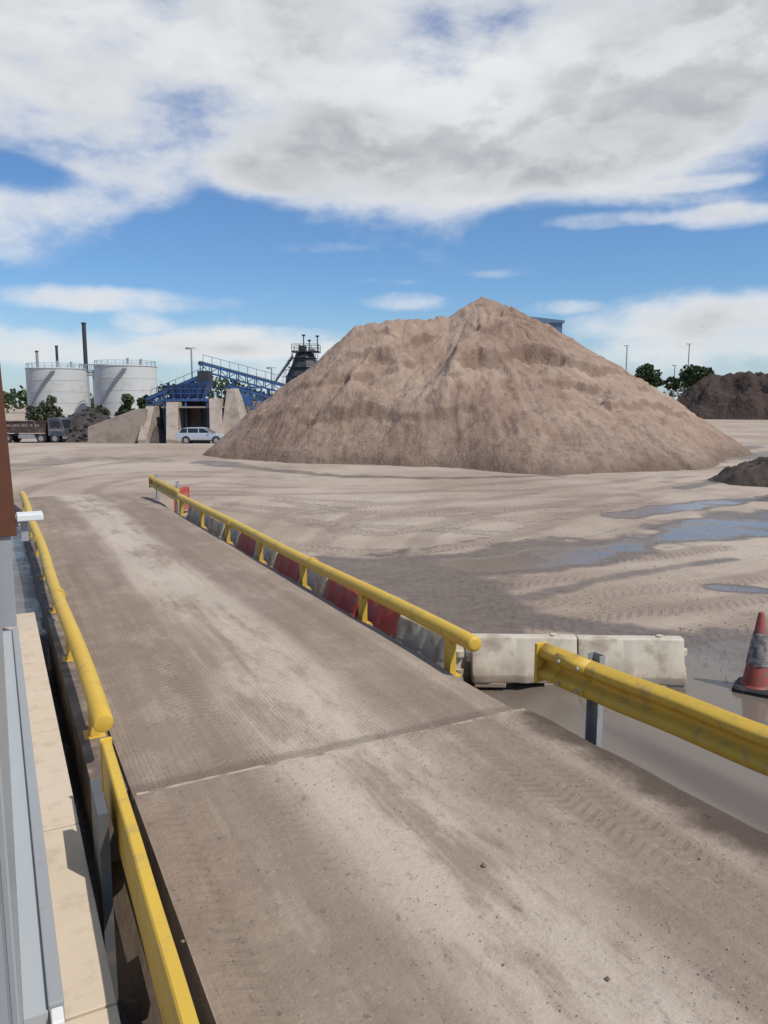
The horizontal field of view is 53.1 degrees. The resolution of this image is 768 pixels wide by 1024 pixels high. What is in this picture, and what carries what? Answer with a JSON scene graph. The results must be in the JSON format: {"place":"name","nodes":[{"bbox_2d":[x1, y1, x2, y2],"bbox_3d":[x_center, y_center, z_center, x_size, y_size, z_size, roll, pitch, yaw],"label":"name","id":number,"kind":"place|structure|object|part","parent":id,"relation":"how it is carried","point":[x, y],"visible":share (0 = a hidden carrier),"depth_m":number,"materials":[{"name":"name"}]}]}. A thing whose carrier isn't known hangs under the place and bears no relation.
{"place":"outdoors","nodes":[
{"label":"outdoors","id":0,"kind":"place"},
{"bbox_2d":[0,0,767,402],"label":"sky","id":1,"kind":"structure","parent":0,"point":[234,181],"materials":[{"name":"blue"}]},
{"bbox_2d":[2,403,767,1023],"bbox_3d":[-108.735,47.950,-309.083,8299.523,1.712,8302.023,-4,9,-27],"label":"ground","id":2,"kind":"structure","parent":0,"point":[698,525],"depth_m":14.38,"materials":[{"name":"beige sand"}]},
{"bbox_2d":[0,366,64,1023],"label":"site office","id":3,"kind":"structure","parent":2,"relation":"on","point":[32,990],"depth_m":3.83,"materials":[{"name":"grey paint"}]},
{"bbox_2d":[0,603,23,1023],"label":"window","id":4,"kind":"structure","parent":3,"relation":"in","point":[7,855],"depth_m":2.47,"materials":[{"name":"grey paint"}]},
{"bbox_2d":[25,405,44,420],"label":"bush","id":5,"kind":"object","parent":2,"relation":"on","point":[34,413],"visible":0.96,"depth_m":123.57,"materials":[{"name":"green plant"}]},
{"bbox_2d":[35,351,38,366],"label":"chimney","id":6,"kind":"object","parent":2,"relation":"on","point":[37,358],"visible":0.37,"depth_m":164.78,"materials":[{"name":"metal"}]},
{"bbox_2d":[6,418,70,442],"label":"tipper truck","id":7,"kind":"object","parent":2,"relation":"on","point":[55,429],"visible":0.84,"depth_m":83.39,"materials":[{"name":"metal"}]},
{"bbox_2d":[39,395,66,420],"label":"bush","id":8,"kind":"object","parent":2,"relation":"on","point":[50,407],"visible":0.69,"depth_m":128.37,"materials":[{"name":"green plant"}]},
{"bbox_2d":[25,361,88,420],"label":"storage tank","id":9,"kind":"object","parent":2,"relation":"on","point":[67,387],"visible":0.83,"depth_m":143.85,"materials":[{"name":"metal"}]},
{"bbox_2d":[55,345,58,364],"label":"chimney","id":10,"kind":"object","parent":2,"relation":"on","point":[56,351],"visible":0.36,"depth_m":164.65,"materials":[{"name":"metal"}]},
{"bbox_2d":[3,612,120,1023],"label":"concrete plinth","id":11,"kind":"structure","parent":2,"relation":"on","point":[88,991],"depth_m":4.09,"materials":[{"name":"beige concrete"}]},
{"bbox_2d":[24,525,128,861],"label":"deck edge beam","id":12,"kind":"structure","parent":2,"relation":"on","point":[86,756],"depth_m":6.59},
{"bbox_2d":[19,491,113,739],"bbox_3d":[-5.225,0.630,11.700,0.160,0.421,14.775,-4,9,-27],"label":"pipe rail","id":13,"kind":"object","parent":12,"relation":"on","point":[100,720],"visible":0.94,"depth_m":6.74,"materials":[{"name":"yellow metal"}]},
{"bbox_2d":[45,407,110,442],"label":"rubble pile","id":14,"kind":"object","parent":2,"relation":"on","point":[82,421],"visible":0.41,"depth_m":85.31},
{"bbox_2d":[81,322,90,407],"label":"chimney","id":15,"kind":"object","parent":2,"relation":"on","point":[85,354],"visible":0.59,"depth_m":156.66,"materials":[{"name":"metal"}]},
{"bbox_2d":[14,492,168,515],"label":"exit ramp","id":16,"kind":"structure","parent":2,"relation":"on","point":[88,503],"depth_m":19.69,"materials":[{"name":"grey concrete"}]},
{"bbox_2d":[79,364,107,408],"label":"pipe bridge","id":17,"kind":"structure","parent":2,"relation":"on","point":[92,374],"depth_m":149.51,"materials":[{"name":"metal"}]},
{"bbox_2d":[95,405,110,416],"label":"bush","id":18,"kind":"object","parent":2,"relation":"on","point":[100,408],"visible":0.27,"depth_m":123.68,"materials":[{"name":"green plant"}]},
{"bbox_2d":[114,393,134,416],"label":"bush","id":19,"kind":"object","parent":2,"relation":"on","point":[128,402],"visible":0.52,"depth_m":117.67,"materials":[{"name":"green plant"}]},
{"bbox_2d":[93,358,157,417],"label":"storage tank","id":20,"kind":"object","parent":2,"relation":"on","point":[113,383],"visible":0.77,"depth_m":138.34,"materials":[{"name":"metal"}]},
{"bbox_2d":[90,736,198,1023],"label":"crash barrier","id":21,"kind":"object","parent":2,"relation":"on","point":[173,997],"visible":0.99,"depth_m":3.56,"materials":[{"name":"yellow metal"}]},
{"bbox_2d":[136,394,154,408],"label":"bush","id":22,"kind":"object","parent":2,"relation":"on","point":[141,402],"visible":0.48,"depth_m":123.07,"materials":[{"name":"green plant"}]},
{"bbox_2d":[135,426,180,442],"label":"rubble pile","id":23,"kind":"object","parent":2,"relation":"on","point":[158,435],"visible":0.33,"depth_m":75.34,"materials":[{"name":"grey stone"}]},
{"bbox_2d":[148,475,180,513],"bbox_3d":[-5.582,-0.418,19.574,0.187,0.970,3.916,-4,9,-26],"label":"crash barrier","id":24,"kind":"object","parent":2,"relation":"on","point":[161,486],"visible":0.96,"depth_m":19.35,"materials":[{"name":"yellow metal"}]},
{"bbox_2d":[88,388,260,442],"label":"concrete bays","id":25,"kind":"object","parent":2,"relation":"on","point":[225,416],"visible":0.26,"depth_m":75.05,"materials":[{"name":"beige concrete"}]},
{"bbox_2d":[156,371,262,430],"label":"screening plant","id":26,"kind":"object","parent":25,"relation":"on","point":[199,390],"visible":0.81,"depth_m":77.99,"materials":[{"name":"blue paint"}]},
{"bbox_2d":[144,365,208,442],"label":"belt conveyor","id":27,"kind":"object","parent":2,"relation":"on","point":[150,398],"visible":0.4,"depth_m":80.48,"materials":[{"name":"blue metal"}]},
{"bbox_2d":[174,486,189,512],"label":"pedestrian barrier","id":28,"kind":"object","parent":2,"relation":"on","point":[184,491],"visible":0.25,"depth_m":19.05,"materials":[{"name":"red plastic"}]},
{"bbox_2d":[185,347,195,377],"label":"lamp post","id":29,"kind":"object","parent":2,"relation":"on","point":[191,358],"visible":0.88,"depth_m":88.29,"materials":[{"name":"metal"}]},
{"bbox_2d":[186,506,198,522],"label":"plastic barrier","id":30,"kind":"object","parent":2,"relation":"on","point":[192,515],"visible":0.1,"depth_m":17.46,"materials":[{"name":"white plastic"}]},
{"bbox_2d":[176,427,224,443],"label":"parked car","id":31,"kind":"object","parent":2,"relation":"on","point":[189,435],"visible":0.62,"depth_m":68.89,"materials":[{"name":"silver metal"}]},
{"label":"side window","id":32,"kind":"part","parent":31,"relation":"part of","materials":[{"name":"black glass"}]},
{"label":"side window","id":33,"kind":"part","parent":31,"relation":"part of","materials":[{"name":"black glass"}]},
{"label":"side window","id":34,"kind":"part","parent":31,"relation":"part of","materials":[{"name":"black glass"}]},
{"bbox_2d":[195,513,209,527],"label":"plastic barrier","id":35,"kind":"object","parent":2,"relation":"on","point":[206,519],"visible":0.12,"depth_m":16.47,"materials":[{"name":"white plastic"}]},
{"bbox_2d":[207,516,224,538],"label":"plastic barrier","id":36,"kind":"object","parent":2,"relation":"on","point":[216,527],"visible":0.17,"depth_m":15.55,"materials":[{"name":"white plastic"}]},
{"bbox_2d":[221,528,240,546],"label":"plastic barrier","id":37,"kind":"object","parent":2,"relation":"on","point":[234,536],"visible":0.06,"depth_m":14.52,"materials":[{"name":"white plastic"}]},
{"bbox_2d":[198,355,291,394],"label":"belt conveyor","id":38,"kind":"object","parent":2,"relation":"on","point":[238,373],"visible":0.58,"depth_m":84.16,"materials":[{"name":"blue metal"}]},
{"bbox_2d":[236,532,255,556],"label":"plastic barrier","id":39,"kind":"object","parent":2,"relation":"on","point":[246,544],"visible":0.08,"depth_m":13.74,"materials":[{"name":"red plastic"}]},
{"bbox_2d":[225,383,271,401],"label":"belt conveyor","id":40,"kind":"object","parent":2,"relation":"on","point":[230,386],"visible":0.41,"depth_m":78.53,"materials":[{"name":"blue metal"}]},
{"bbox_2d":[252,541,277,567],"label":"plastic barrier","id":41,"kind":"object","parent":2,"relation":"on","point":[270,555],"visible":0.2,"depth_m":12.64,"materials":[{"name":"white plastic"}]},
{"bbox_2d":[266,367,274,394],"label":"lamp post","id":42,"kind":"object","parent":2,"relation":"on","point":[271,377],"visible":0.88,"depth_m":98.42,"materials":[{"name":"metal"}]},
{"bbox_2d":[36,509,513,812],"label":"weighbridge deck","id":43,"kind":"structure","parent":2,"relation":"on","point":[209,629],"depth_m":7.35,"materials":[{"name":"grey concrete"}]},
{"bbox_2d":[273,553,299,581],"bbox_3d":[-1.404,0.914,11.963,0.420,0.495,1.149,-4,9,-27],"label":"plastic barrier","id":44,"kind":"object","parent":2,"relation":"on","point":[287,567],"visible":0.18,"depth_m":11.89,"materials":[{"name":"red plastic"}]},
{"bbox_2d":[275,334,320,383],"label":"washing tower","id":45,"kind":"structure","parent":2,"relation":"on","point":[304,359],"depth_m":94.15,"materials":[{"name":"metal"}]},
{"bbox_2d":[297,568,327,596],"bbox_3d":[-0.941,1.048,11.024,0.420,0.495,1.149,-4,9,-25],"label":"plastic barrier","id":46,"kind":"object","parent":2,"relation":"on","point":[316,582],"visible":0.15,"depth_m":10.81,"materials":[{"name":"white plastic"}]},
{"bbox_2d":[183,516,462,679],"bbox_3d":[-1.992,1.006,12.422,0.155,0.383,11.800,-4,9,-27],"label":"rail footing","id":47,"kind":"object","parent":2,"relation":"on","point":[461,678],"visible":0.12,"depth_m":10.63,"materials":[{"name":"metal"}]},
{"bbox_2d":[176,493,480,677],"bbox_3d":[-1.936,0.584,12.246,0.172,0.497,12.175,-4,9,-27],"label":"pipe rail","id":48,"kind":"object","parent":47,"relation":"on","point":[453,635],"visible":0.95,"depth_m":8.92,"materials":[{"name":"yellow metal"}]},
{"bbox_2d":[323,578,357,617],"bbox_3d":[-0.480,1.183,10.085,0.420,0.495,1.149,-4,9,-26],"label":"plastic barrier","id":49,"kind":"object","parent":2,"relation":"on","point":[342,597],"visible":0.23,"depth_m":9.98,"materials":[{"name":"red plastic"}]},
{"bbox_2d":[3,375,684,412],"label":"woodland","id":50,"kind":"object","parent":2,"relation":"on","point":[12,396],"visible":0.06,"depth_m":306.25,"materials":[{"name":"green plant"}]},
{"bbox_2d":[356,598,400,638],"bbox_3d":[0.028,1.314,9.169,0.420,0.495,1.149,-4,9,-28],"label":"plastic barrier","id":51,"kind":"object","parent":2,"relation":"on","point":[384,619],"visible":0.15,"depth_m":9.04,"materials":[{"name":"red plastic"}]},
{"bbox_2d":[61,504,766,1022],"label":"gravel","id":52,"kind":"structure","parent":2,"relation":"on","point":[471,766],"depth_m":4.98,"materials":[{"name":"grey gravel"}]},
{"bbox_2d":[394,615,471,681],"bbox_3d":[0.486,1.431,8.146,0.420,0.495,1.149,-5,9,-30],"label":"plastic barrier","id":53,"kind":"object","parent":2,"relation":"on","point":[421,639],"visible":0.35,"depth_m":8.00,"materials":[{"name":"white plastic"}]},
{"bbox_2d":[134,710,767,1023],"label":"approach ramp","id":54,"kind":"structure","parent":2,"relation":"on","point":[534,905],"depth_m":3.89,"materials":[{"name":"grey concrete"}]},
{"bbox_2d":[136,708,524,794],"bbox_3d":[-0.214,1.703,5.493,3.000,0.069,0.036,-4,9,-27],"label":"deck joint","id":55,"kind":"object","parent":54,"relation":"on","point":[310,755],"visible":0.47,"depth_m":5.38,"materials":[{"name":"grey metal"}]},
{"bbox_2d":[203,296,752,474],"bbox_3d":[6.718,-7.975,45.178,27.969,9.342,31.643,6,10,35],"label":"sand heap","id":56,"kind":"object","parent":2,"relation":"on","point":[482,383],"visible":0.97,"depth_m":36.54,"materials":[{"name":"beige sand"}]},
{"bbox_2d":[465,633,576,687],"bbox_3d":[1.394,1.462,7.715,1.149,0.495,0.420,0,8,2],"label":"plastic barrier","id":57,"kind":"object","parent":2,"relation":"on","point":[498,660],"visible":0.63,"depth_m":7.61,"materials":[{"name":"white plastic"}]},
{"bbox_2d":[624,345,628,370],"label":"lamp post","id":58,"kind":"object","parent":2,"relation":"on","point":[626,355],"visible":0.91,"depth_m":196.18,"materials":[{"name":"metal"}]},
{"bbox_2d":[576,634,686,687],"bbox_3d":[2.439,1.469,7.668,1.149,0.495,0.420,0,8,2],"label":"plastic barrier","id":59,"kind":"object","parent":2,"relation":"on","point":[658,659],"visible":0.65,"depth_m":7.56,"materials":[{"name":"white plastic"}]},
{"bbox_2d":[634,363,662,387],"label":"tree","id":60,"kind":"object","parent":2,"relation":"on","point":[645,372],"visible":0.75,"depth_m":180.70,"materials":[{"name":"green plant"}]},
{"bbox_2d":[534,641,767,775],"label":"crash barrier","id":61,"kind":"object","parent":2,"relation":"on","point":[594,681],"visible":1,"depth_m":5.40,"materials":[{"name":"yellow metal"}]},
{"bbox_2d":[661,376,680,395],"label":"bush","id":62,"kind":"object","parent":2,"relation":"on","point":[675,382],"visible":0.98,"depth_m":186.74,"materials":[{"name":"green plant"}]},
{"bbox_2d":[678,364,716,388],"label":"tree","id":63,"kind":"object","parent":2,"relation":"on","point":[692,375],"visible":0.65,"depth_m":180.23,"materials":[{"name":"green plant"}]},
{"bbox_2d":[677,371,767,419],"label":"soil heap","id":64,"kind":"object","parent":2,"relation":"on","point":[737,396],"visible":0.78,"depth_m":125.20,"materials":[{"name":"brown soil"}]},
{"bbox_2d":[707,457,767,486],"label":"soil heap","id":65,"kind":"object","parent":2,"relation":"on","point":[754,473],"visible":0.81,"depth_m":25.89,"materials":[{"name":"brown soil"}]},
{"bbox_2d":[732,612,767,698],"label":"traffic cone","id":66,"kind":"object","parent":2,"relation":"on","point":[753,681],"visible":1,"depth_m":7.32,"materials":[{"name":"plastic"}]},
{"bbox_2d":[762,383,767,419],"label":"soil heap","id":67,"kind":"object","parent":2,"relation":"on","point":[765,388],"visible":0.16,"depth_m":121.42,"materials":[{"name":"brown soil"}]},
{"bbox_2d":[531,317,564,332],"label":"plant shed","id":68,"kind":"structure","parent":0,"point":[556,324],"depth_m":82.74,"materials":[{"name":"metal"}]}
]}

